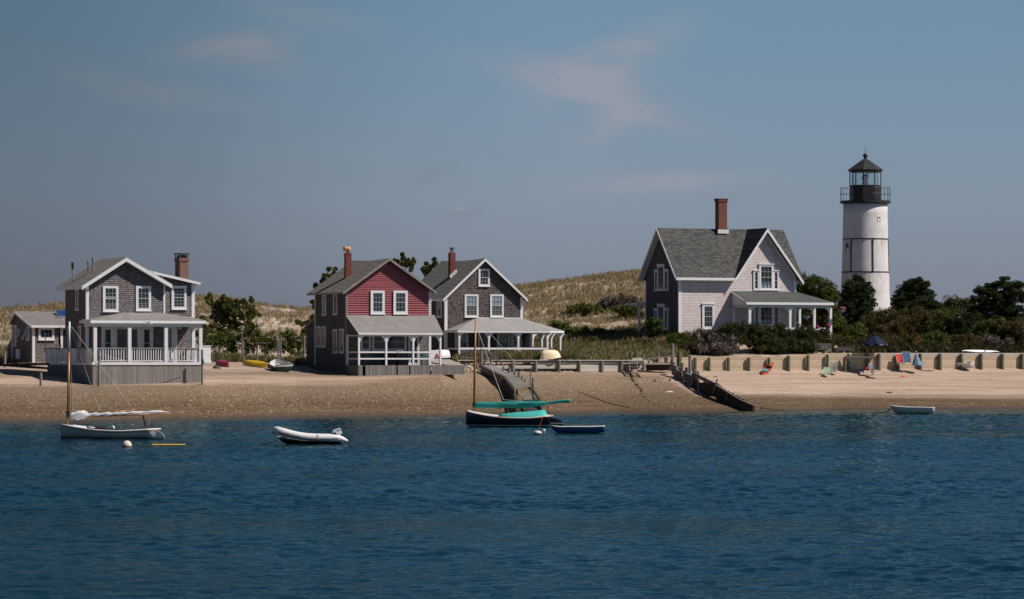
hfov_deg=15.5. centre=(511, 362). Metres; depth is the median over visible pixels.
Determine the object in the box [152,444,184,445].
float line
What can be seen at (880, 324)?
scrub bush
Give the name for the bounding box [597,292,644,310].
dune bush
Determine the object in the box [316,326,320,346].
window
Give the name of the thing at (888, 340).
scrub bush
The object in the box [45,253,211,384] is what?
shingled house
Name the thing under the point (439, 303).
window
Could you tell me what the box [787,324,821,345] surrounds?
garden bush
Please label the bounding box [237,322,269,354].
pine shrub
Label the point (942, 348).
undergrowth
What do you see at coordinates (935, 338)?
scrub bush
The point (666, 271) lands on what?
window
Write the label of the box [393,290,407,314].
window
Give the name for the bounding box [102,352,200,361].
slack line
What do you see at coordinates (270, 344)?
juniper bush
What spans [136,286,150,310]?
window
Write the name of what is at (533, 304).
dune grass
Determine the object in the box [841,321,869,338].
scrub bush
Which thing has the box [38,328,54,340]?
window
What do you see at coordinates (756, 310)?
window
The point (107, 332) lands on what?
window
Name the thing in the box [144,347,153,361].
porch chair
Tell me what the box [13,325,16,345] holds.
window
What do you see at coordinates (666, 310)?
window
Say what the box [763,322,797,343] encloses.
garden bush
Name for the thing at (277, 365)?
rowing boat
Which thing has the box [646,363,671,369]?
beam platform
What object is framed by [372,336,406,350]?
window
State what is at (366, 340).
window
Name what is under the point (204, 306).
dune grass
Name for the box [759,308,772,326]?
window
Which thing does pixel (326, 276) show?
pine tree
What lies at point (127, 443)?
mooring buoy
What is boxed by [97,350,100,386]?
mooring pile
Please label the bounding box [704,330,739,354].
brush bush
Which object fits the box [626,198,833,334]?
white house
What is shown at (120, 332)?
sliding door
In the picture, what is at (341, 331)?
window
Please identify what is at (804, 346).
garden bush
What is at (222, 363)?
canoe
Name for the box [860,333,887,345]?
beach umbrella
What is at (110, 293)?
window
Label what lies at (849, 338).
scrub bush
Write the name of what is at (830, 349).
garden bench
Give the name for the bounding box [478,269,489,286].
window
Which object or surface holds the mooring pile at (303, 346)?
on the ground at (237, 390)
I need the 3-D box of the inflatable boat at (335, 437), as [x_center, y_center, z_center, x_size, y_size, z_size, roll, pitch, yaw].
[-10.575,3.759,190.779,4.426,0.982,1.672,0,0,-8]
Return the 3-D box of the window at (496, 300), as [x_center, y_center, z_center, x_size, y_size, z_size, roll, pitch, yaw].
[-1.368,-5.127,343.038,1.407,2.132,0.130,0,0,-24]
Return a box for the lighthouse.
[840,148,890,333]
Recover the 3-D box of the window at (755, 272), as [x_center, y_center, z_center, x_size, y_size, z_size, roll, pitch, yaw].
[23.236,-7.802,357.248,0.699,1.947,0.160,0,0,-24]
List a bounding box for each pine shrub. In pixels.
[195,314,209,327]
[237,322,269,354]
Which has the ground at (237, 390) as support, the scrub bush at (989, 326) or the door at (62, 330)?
the scrub bush at (989, 326)
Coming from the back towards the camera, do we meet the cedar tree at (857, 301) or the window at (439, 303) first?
the cedar tree at (857, 301)
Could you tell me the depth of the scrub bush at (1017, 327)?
366.22 m
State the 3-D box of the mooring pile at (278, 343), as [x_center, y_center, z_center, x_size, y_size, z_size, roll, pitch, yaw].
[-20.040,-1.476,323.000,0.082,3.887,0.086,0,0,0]
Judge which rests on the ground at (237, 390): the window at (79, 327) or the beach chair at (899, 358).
the beach chair at (899, 358)
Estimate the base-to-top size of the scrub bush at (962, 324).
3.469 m
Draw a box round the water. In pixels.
[0,408,1023,598]
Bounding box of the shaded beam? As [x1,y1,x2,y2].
[0,363,48,365]
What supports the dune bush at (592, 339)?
on the ground at (237, 390)
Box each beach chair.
[822,367,829,374]
[829,362,836,372]
[895,354,905,364]
[901,352,912,364]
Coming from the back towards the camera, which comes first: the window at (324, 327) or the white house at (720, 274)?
the white house at (720, 274)
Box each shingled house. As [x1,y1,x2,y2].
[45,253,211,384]
[421,247,564,359]
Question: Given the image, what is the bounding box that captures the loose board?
[632,358,642,360]
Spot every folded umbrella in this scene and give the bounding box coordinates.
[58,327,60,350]
[912,351,921,364]
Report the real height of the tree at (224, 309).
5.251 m
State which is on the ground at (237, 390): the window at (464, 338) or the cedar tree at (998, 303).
the cedar tree at (998, 303)
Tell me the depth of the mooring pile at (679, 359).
338.99 m
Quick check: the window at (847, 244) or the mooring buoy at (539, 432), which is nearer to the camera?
the mooring buoy at (539, 432)
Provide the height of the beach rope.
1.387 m
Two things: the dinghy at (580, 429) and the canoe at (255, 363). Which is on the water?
the dinghy at (580, 429)
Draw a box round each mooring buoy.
[122,439,151,446]
[534,429,545,434]
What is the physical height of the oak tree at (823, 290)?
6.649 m
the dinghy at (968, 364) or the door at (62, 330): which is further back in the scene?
the dinghy at (968, 364)
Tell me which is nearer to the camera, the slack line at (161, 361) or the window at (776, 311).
the slack line at (161, 361)
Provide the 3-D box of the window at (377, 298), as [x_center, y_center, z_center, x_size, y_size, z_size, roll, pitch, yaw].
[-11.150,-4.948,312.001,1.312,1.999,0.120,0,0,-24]
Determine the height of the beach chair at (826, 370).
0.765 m
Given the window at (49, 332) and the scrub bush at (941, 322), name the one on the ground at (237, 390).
the scrub bush at (941, 322)
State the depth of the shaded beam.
293.02 m
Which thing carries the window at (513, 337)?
in the dark shingled house at (487, 294)
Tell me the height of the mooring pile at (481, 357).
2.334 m
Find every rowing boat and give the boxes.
[270,359,292,371]
[539,350,560,360]
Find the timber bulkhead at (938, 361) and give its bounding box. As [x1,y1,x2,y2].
[659,353,1023,370]
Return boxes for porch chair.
[104,349,113,361]
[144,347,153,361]
[417,353,426,364]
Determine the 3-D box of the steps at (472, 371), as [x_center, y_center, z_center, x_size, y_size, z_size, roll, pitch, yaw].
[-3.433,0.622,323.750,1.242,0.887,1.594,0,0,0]
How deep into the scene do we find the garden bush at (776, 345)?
347.98 m
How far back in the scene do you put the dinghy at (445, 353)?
318.31 m
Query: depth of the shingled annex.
304.35 m
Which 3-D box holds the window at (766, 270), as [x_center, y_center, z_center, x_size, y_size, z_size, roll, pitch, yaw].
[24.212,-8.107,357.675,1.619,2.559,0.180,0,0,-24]
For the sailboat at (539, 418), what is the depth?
240.10 m
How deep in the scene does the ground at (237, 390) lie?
315.93 m
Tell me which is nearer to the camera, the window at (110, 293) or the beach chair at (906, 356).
the window at (110, 293)
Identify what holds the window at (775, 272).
in the white house at (720, 274)
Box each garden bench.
[815,344,831,353]
[837,346,853,352]
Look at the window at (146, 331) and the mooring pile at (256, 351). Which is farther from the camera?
the mooring pile at (256, 351)
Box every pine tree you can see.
[195,326,216,347]
[294,313,313,333]
[309,266,338,309]
[392,252,416,271]
[420,257,437,276]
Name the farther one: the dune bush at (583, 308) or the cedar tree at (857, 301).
the dune bush at (583, 308)
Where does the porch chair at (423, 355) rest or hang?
on the red house at (367, 314)
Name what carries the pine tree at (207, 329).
on the ground at (237, 390)
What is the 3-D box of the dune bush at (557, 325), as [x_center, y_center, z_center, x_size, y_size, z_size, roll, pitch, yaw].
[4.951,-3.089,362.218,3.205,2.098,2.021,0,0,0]
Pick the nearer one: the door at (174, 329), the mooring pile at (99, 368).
the mooring pile at (99, 368)
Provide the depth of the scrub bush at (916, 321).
371.55 m
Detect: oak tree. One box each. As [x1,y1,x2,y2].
[796,271,840,327]
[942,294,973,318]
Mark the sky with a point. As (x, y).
(258, 141)
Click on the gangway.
(509, 380)
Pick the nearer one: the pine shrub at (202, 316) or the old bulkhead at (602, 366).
the old bulkhead at (602, 366)
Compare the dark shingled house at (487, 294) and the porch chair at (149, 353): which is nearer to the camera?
the porch chair at (149, 353)
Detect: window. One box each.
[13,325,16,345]
[21,327,29,340]
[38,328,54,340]
[75,289,78,310]
[77,326,81,346]
[102,286,118,311]
[103,328,111,357]
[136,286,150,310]
[143,328,150,357]
[168,328,171,349]
[171,286,186,309]
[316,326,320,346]
[321,295,326,315]
[321,326,325,347]
[332,294,337,314]
[333,329,337,352]
[339,329,343,352]
[361,336,370,350]
[370,290,384,314]
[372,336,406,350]
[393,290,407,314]
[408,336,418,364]
[436,301,441,317]
[454,332,467,351]
[464,294,478,317]
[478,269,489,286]
[490,294,503,317]
[497,333,509,350]
[511,333,516,347]
[653,269,656,290]
[653,308,656,319]
[656,264,664,290]
[656,304,664,328]
[663,269,668,290]
[663,308,668,329]
[701,303,714,328]
[753,270,759,289]
[754,308,758,326]
[758,263,773,290]
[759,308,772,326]
[773,270,779,290]
[773,308,779,324]
[845,241,849,253]
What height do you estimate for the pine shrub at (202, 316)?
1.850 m
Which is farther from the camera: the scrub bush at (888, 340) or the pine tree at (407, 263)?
the scrub bush at (888, 340)
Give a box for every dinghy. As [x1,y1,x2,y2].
[441,350,449,357]
[551,425,604,433]
[890,405,934,413]
[956,361,973,367]
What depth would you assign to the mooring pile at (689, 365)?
336.67 m
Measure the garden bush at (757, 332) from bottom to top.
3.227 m
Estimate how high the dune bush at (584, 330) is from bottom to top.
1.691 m
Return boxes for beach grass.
[0,343,18,363]
[211,351,305,365]
[451,323,690,364]
[456,348,581,364]
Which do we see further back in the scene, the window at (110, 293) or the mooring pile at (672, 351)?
the mooring pile at (672, 351)
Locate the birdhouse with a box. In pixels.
[238,326,243,355]
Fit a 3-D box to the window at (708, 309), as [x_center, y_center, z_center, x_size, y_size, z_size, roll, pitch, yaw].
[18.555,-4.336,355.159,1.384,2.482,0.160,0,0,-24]
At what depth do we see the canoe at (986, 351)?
356.40 m
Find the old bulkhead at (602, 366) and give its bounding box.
[457,360,644,372]
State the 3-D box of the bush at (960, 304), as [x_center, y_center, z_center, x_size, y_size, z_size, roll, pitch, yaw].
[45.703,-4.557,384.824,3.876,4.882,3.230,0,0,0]
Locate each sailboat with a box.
[60,322,169,438]
[458,317,570,426]
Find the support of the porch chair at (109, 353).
on the shingled house at (135, 310)
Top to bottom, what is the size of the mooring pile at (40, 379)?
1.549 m
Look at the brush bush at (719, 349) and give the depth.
344.42 m
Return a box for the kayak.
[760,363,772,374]
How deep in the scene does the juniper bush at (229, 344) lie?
333.61 m
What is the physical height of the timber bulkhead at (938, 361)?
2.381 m
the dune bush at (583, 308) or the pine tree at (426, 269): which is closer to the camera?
the pine tree at (426, 269)
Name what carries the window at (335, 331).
in the red house at (367, 314)
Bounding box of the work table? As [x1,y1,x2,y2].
[843,356,874,374]
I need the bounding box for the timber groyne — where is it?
[670,362,754,410]
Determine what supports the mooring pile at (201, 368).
on the ground at (237, 390)
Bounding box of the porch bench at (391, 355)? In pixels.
[382,353,398,364]
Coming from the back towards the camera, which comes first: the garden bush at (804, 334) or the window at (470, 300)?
the garden bush at (804, 334)
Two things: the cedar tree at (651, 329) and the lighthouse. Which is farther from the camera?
the lighthouse
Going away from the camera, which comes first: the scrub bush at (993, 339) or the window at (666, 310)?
the window at (666, 310)
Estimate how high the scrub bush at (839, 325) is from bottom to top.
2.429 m
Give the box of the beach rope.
[578,391,628,407]
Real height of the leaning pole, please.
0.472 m
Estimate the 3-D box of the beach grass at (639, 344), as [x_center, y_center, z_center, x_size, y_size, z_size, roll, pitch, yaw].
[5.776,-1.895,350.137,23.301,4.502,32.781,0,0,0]
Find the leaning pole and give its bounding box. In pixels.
[645,355,675,359]
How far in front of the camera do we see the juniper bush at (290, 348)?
328.81 m
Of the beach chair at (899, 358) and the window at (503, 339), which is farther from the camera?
the beach chair at (899, 358)
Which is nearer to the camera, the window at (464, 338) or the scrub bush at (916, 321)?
the window at (464, 338)
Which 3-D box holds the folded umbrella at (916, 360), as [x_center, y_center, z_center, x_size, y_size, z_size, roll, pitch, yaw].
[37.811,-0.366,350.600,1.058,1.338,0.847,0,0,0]
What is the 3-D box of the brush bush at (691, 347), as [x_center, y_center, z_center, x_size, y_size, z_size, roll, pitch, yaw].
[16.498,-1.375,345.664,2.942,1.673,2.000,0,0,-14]
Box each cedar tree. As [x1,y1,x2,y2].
[639,317,664,341]
[836,273,877,328]
[890,276,946,317]
[966,276,1023,326]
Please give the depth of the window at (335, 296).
313.18 m
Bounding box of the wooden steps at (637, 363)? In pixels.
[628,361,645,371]
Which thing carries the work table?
on the ground at (237, 390)
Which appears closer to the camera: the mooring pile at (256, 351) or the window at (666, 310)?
the mooring pile at (256, 351)
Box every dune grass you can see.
[0,293,313,347]
[513,268,644,327]
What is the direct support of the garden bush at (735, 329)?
on the ground at (237, 390)
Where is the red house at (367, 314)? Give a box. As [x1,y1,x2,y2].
[304,246,464,375]
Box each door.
[60,328,64,347]
[115,327,138,361]
[168,327,176,361]
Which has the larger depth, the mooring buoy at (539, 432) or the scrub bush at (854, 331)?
the scrub bush at (854, 331)
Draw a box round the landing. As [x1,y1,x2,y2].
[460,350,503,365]
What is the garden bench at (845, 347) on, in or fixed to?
on the ground at (237, 390)
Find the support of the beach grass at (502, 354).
on the ground at (237, 390)
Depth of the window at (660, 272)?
357.49 m
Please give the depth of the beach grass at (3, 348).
313.16 m
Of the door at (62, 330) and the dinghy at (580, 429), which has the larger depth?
the door at (62, 330)
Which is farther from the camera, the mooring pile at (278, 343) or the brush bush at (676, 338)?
the brush bush at (676, 338)
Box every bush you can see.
[195,329,240,354]
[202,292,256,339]
[261,330,286,355]
[279,327,305,356]
[547,319,572,337]
[560,301,612,316]
[571,326,615,335]
[583,335,633,344]
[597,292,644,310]
[610,302,644,319]
[665,331,690,344]
[677,338,706,353]
[689,327,716,344]
[695,341,735,355]
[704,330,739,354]
[717,320,747,353]
[739,321,772,353]
[746,333,798,354]
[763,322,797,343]
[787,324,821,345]
[790,339,819,353]
[811,326,835,344]
[825,317,849,334]
[834,335,858,346]
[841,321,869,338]
[857,305,907,338]
[857,332,895,344]
[889,331,923,346]
[895,306,933,334]
[919,330,953,347]
[922,307,957,335]
[947,310,983,336]
[947,330,982,348]
[972,316,1010,340]
[977,334,1014,346]
[998,316,1023,340]
[1005,334,1023,345]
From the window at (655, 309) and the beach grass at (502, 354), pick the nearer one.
the beach grass at (502, 354)
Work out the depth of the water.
106.57 m
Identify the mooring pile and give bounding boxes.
[4,351,5,367]
[39,373,41,385]
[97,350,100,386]
[201,350,202,384]
[256,343,257,360]
[278,327,278,359]
[303,336,304,358]
[480,349,482,371]
[671,343,673,370]
[677,354,681,369]
[688,356,691,374]
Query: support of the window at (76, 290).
in the shingled house at (135, 310)
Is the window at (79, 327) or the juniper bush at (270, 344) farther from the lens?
the juniper bush at (270, 344)
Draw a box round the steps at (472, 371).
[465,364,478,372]
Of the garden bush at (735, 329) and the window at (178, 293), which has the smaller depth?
the window at (178, 293)
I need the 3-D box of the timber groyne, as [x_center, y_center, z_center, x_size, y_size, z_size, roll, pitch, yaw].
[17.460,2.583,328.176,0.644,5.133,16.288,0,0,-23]
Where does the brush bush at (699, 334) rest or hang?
on the ground at (237, 390)
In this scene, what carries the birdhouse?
on the ground at (237, 390)
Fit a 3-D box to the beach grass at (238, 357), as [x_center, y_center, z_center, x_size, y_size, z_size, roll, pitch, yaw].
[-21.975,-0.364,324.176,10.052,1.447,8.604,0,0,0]
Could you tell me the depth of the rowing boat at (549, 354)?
330.17 m
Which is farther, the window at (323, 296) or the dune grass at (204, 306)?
the dune grass at (204, 306)
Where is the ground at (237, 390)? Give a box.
[0,274,1023,420]
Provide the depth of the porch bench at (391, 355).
311.79 m
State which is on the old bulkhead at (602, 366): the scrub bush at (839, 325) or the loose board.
the loose board
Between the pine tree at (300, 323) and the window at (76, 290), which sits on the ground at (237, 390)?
the pine tree at (300, 323)
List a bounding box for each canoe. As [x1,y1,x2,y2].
[215,360,229,366]
[243,360,266,367]
[962,350,998,352]
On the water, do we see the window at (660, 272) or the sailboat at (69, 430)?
the sailboat at (69, 430)
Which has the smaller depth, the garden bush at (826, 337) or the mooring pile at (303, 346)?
the mooring pile at (303, 346)
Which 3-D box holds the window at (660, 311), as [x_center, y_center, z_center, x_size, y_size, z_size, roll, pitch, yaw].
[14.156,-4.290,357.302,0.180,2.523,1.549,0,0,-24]
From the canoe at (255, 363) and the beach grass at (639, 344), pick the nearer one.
the canoe at (255, 363)
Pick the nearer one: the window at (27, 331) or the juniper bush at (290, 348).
the window at (27, 331)
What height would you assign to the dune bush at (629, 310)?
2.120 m
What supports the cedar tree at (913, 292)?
on the ground at (237, 390)
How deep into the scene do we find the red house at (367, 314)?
312.41 m
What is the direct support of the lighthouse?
on the ground at (237, 390)
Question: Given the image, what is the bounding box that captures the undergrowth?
[667,322,1023,352]
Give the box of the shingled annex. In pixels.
[6,310,64,362]
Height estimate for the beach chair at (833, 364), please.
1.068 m
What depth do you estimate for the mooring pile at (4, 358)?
299.91 m
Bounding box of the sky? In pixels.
[0,0,1023,328]
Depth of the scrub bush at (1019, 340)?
366.39 m
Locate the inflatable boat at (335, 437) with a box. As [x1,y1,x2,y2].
[266,426,347,443]
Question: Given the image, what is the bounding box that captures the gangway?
[480,361,542,411]
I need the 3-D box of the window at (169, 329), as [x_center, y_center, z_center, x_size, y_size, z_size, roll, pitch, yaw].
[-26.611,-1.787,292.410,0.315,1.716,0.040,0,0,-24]
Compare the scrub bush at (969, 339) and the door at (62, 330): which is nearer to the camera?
the door at (62, 330)

